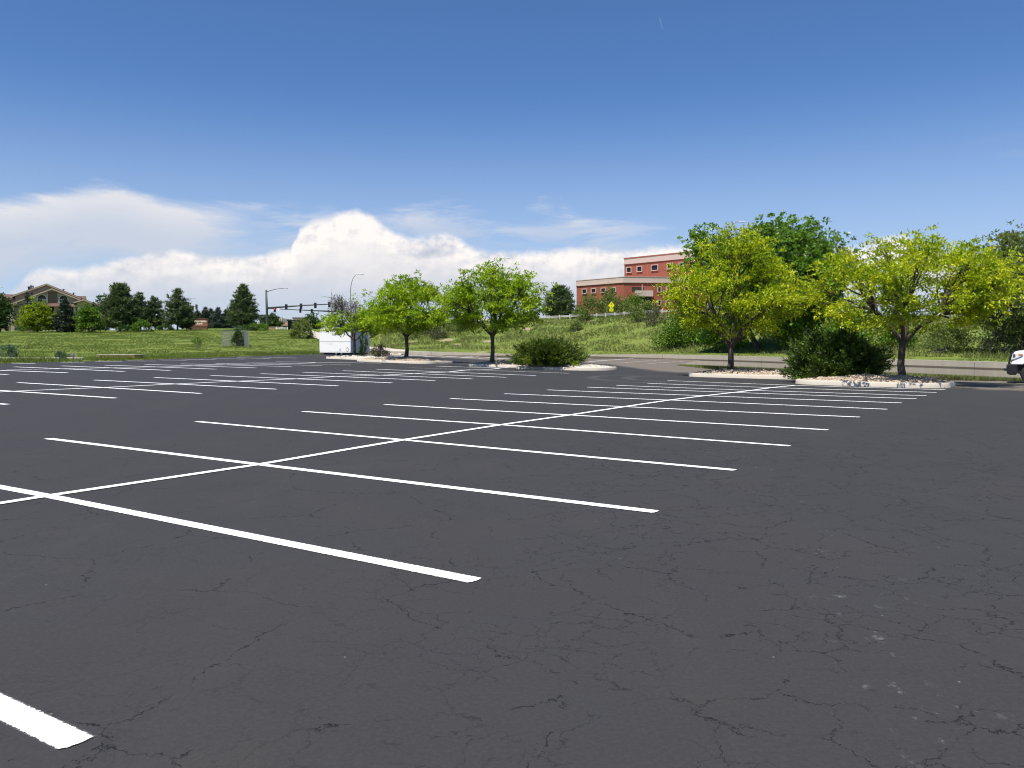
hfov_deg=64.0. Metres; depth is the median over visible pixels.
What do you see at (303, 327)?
roadside bush
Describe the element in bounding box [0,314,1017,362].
ground
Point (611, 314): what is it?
guardrail
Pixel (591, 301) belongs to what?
olive bush
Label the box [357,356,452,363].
parking island
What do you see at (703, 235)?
cottonwood
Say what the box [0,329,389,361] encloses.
meadow grass
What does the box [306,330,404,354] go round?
path
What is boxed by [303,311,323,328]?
leafy tree
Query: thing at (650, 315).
bank bush
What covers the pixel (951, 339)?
weed bush
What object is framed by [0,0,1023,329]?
sky
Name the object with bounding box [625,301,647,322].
bank bush
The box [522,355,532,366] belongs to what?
weed tuft
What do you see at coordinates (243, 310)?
pine tree
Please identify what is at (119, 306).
pine tree
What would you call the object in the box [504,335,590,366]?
juniper bush
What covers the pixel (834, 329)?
thicket bush
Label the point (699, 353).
strip grass
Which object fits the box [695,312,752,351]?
thicket bush
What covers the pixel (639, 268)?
window
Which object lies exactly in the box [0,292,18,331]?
leafy tree
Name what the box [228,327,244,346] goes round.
field shrub
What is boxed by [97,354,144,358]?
planter frame
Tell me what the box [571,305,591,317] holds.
olive bush
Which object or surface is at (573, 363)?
weed tuft
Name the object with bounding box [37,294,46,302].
arched window
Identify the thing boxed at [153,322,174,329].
lawn shrub
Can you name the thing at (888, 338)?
thicket bush
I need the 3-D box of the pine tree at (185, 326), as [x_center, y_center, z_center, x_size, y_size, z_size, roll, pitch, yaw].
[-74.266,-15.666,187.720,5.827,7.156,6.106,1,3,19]
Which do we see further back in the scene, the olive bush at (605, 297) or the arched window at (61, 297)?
the arched window at (61, 297)
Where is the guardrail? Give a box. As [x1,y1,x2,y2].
[450,309,725,320]
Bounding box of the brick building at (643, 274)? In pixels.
[575,252,706,314]
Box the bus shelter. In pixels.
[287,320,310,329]
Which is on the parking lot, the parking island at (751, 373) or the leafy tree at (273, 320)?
the parking island at (751, 373)
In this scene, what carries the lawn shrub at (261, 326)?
on the ground at (643, 339)
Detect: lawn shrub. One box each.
[114,323,137,331]
[129,318,154,331]
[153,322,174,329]
[234,324,259,330]
[246,321,267,329]
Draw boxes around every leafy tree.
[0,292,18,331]
[13,295,55,331]
[72,302,111,332]
[90,293,108,329]
[258,312,284,326]
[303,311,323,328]
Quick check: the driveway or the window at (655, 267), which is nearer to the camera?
the driveway
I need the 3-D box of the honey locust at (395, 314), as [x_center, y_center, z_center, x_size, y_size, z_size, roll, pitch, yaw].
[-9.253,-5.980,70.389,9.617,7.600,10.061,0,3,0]
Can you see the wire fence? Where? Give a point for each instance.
(246, 334)
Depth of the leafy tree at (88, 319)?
164.62 m
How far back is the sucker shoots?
76.89 m
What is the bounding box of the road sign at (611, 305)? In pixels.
[608,302,613,316]
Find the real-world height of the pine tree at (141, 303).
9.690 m
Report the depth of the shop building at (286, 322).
271.52 m
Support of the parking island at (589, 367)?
on the parking lot
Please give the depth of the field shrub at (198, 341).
103.79 m
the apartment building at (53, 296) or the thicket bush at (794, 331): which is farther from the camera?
the apartment building at (53, 296)
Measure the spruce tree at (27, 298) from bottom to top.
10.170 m
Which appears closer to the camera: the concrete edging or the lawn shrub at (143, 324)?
the concrete edging
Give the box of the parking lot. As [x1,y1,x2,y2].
[0,354,1023,767]
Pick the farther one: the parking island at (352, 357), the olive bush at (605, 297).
the olive bush at (605, 297)
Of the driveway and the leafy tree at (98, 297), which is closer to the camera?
the driveway
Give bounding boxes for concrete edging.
[3,357,83,359]
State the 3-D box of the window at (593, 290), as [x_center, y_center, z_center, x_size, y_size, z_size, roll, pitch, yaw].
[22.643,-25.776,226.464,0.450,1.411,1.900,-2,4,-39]
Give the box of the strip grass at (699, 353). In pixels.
[403,348,1008,361]
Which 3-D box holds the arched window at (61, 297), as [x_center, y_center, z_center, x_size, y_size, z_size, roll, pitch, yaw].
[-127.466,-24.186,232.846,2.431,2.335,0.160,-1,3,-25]
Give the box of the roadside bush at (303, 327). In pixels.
[288,316,315,338]
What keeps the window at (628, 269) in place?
in the brick building at (643, 274)
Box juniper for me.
[15,325,43,330]
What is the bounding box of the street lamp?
[350,274,363,326]
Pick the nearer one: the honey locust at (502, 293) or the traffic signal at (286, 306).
the honey locust at (502, 293)
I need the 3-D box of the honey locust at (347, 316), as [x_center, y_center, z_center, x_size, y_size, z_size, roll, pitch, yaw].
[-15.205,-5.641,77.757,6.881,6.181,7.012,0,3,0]
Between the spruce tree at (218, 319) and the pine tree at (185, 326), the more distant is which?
the spruce tree at (218, 319)
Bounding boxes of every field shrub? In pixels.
[0,343,19,357]
[54,350,69,358]
[190,337,203,347]
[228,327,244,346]
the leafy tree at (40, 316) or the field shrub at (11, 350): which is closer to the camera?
the field shrub at (11, 350)
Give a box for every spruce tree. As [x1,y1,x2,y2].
[16,291,35,326]
[48,298,78,331]
[194,310,203,317]
[201,305,211,328]
[208,307,227,327]
[222,309,235,327]
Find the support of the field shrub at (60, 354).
on the ground at (643, 339)
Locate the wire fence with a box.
[222,330,248,346]
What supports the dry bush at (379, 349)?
on the parking island at (352, 357)
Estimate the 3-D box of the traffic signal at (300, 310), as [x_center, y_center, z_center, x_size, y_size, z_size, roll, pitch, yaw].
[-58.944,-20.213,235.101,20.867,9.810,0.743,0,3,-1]
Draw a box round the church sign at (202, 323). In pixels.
[191,318,208,329]
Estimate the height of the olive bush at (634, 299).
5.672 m
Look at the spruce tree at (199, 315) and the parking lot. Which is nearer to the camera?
the parking lot
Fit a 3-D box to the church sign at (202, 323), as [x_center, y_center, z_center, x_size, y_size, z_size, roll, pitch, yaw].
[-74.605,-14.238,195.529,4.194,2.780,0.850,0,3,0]
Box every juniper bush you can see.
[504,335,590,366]
[779,324,896,378]
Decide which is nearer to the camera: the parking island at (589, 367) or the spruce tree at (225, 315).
the parking island at (589, 367)
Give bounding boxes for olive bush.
[571,292,608,317]
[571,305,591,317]
[601,283,622,316]
[603,293,634,316]
[624,290,645,308]
[638,300,655,310]
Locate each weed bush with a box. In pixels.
[911,317,983,352]
[976,321,1023,353]
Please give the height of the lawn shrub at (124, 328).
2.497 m
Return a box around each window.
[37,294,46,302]
[59,295,68,302]
[591,288,596,293]
[626,267,631,272]
[637,266,642,271]
[651,264,658,270]
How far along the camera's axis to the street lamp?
151.23 m
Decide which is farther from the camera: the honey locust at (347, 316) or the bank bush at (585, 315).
the bank bush at (585, 315)
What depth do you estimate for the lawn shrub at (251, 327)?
182.90 m
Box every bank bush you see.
[398,323,420,338]
[426,327,448,338]
[442,318,461,330]
[566,320,583,330]
[577,308,593,320]
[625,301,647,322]
[641,305,668,324]
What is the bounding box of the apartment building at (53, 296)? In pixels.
[1,283,109,330]
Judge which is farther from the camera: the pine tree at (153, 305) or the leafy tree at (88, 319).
the pine tree at (153, 305)
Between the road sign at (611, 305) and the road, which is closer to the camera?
the road
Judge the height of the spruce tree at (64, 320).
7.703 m
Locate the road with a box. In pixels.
[381,351,1010,368]
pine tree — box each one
[97,282,144,330]
[133,291,154,328]
[143,296,167,329]
[160,288,194,329]
[175,301,196,329]
[225,282,263,326]
[539,284,576,317]
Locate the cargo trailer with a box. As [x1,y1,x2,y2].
[319,328,369,355]
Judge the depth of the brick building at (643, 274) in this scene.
226.36 m
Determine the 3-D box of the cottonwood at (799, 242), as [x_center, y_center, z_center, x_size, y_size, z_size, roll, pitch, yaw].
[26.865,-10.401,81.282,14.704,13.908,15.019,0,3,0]
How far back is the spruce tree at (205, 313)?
223.99 m
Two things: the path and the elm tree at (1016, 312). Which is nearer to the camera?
the elm tree at (1016, 312)
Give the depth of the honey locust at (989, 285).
31.08 m
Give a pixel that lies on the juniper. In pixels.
(19, 328)
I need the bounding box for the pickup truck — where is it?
[1004,350,1023,380]
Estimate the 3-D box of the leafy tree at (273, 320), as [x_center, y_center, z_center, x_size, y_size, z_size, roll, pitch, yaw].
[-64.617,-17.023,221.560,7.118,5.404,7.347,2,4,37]
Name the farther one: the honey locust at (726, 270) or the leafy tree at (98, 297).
the leafy tree at (98, 297)
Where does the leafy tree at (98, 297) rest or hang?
on the ground at (643, 339)
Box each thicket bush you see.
[648,311,705,346]
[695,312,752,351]
[770,312,830,349]
[815,316,876,347]
[871,322,920,348]
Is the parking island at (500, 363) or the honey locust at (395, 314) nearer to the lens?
the parking island at (500, 363)
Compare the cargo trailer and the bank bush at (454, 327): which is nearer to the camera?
the cargo trailer
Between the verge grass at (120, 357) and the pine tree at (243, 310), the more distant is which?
the pine tree at (243, 310)
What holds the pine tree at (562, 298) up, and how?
on the ground at (643, 339)
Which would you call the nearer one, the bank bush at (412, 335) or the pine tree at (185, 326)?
the bank bush at (412, 335)
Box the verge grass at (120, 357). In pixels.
[0,349,322,363]
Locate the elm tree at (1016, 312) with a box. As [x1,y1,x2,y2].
[947,219,1023,350]
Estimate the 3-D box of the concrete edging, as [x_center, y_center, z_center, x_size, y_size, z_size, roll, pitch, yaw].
[-36.978,-1.853,63.488,6.813,0.420,0.220,-1,3,-17]
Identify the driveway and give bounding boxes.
[678,360,1023,381]
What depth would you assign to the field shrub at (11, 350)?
66.75 m
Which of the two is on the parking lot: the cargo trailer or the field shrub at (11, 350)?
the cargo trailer
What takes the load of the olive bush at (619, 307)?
on the ground at (643, 339)
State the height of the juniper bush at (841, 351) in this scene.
2.582 m
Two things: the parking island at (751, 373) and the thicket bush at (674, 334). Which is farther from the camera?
the thicket bush at (674, 334)
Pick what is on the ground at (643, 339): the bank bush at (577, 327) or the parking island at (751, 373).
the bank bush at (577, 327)
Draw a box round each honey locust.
[314,294,387,354]
[349,269,454,356]
[427,257,558,361]
[652,221,820,368]
[784,223,1023,374]
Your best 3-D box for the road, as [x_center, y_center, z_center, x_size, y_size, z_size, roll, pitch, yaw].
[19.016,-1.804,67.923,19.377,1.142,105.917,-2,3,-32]
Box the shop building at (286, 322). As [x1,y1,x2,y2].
[279,317,321,328]
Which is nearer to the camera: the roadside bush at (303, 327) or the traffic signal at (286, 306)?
the roadside bush at (303, 327)
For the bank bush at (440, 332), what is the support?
on the ground at (643, 339)
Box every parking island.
[326,355,387,359]
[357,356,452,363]
[468,360,524,367]
[516,363,616,370]
[688,367,790,378]
[796,372,955,387]
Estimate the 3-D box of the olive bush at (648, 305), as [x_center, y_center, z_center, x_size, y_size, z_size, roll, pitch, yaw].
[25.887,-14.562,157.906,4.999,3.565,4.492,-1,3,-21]
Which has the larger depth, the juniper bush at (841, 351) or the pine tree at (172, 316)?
the pine tree at (172, 316)
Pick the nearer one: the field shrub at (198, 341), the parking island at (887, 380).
the parking island at (887, 380)
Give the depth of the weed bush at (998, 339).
61.53 m
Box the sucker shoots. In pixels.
[358,331,367,355]
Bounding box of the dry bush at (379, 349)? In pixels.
[368,343,392,356]
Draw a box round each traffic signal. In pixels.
[264,288,330,328]
[274,296,342,312]
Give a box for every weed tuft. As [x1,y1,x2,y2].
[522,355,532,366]
[569,360,581,366]
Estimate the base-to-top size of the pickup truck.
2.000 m
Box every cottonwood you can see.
[677,222,776,348]
[713,209,868,348]
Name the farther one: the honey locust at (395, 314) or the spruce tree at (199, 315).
the spruce tree at (199, 315)
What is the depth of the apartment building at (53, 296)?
232.00 m

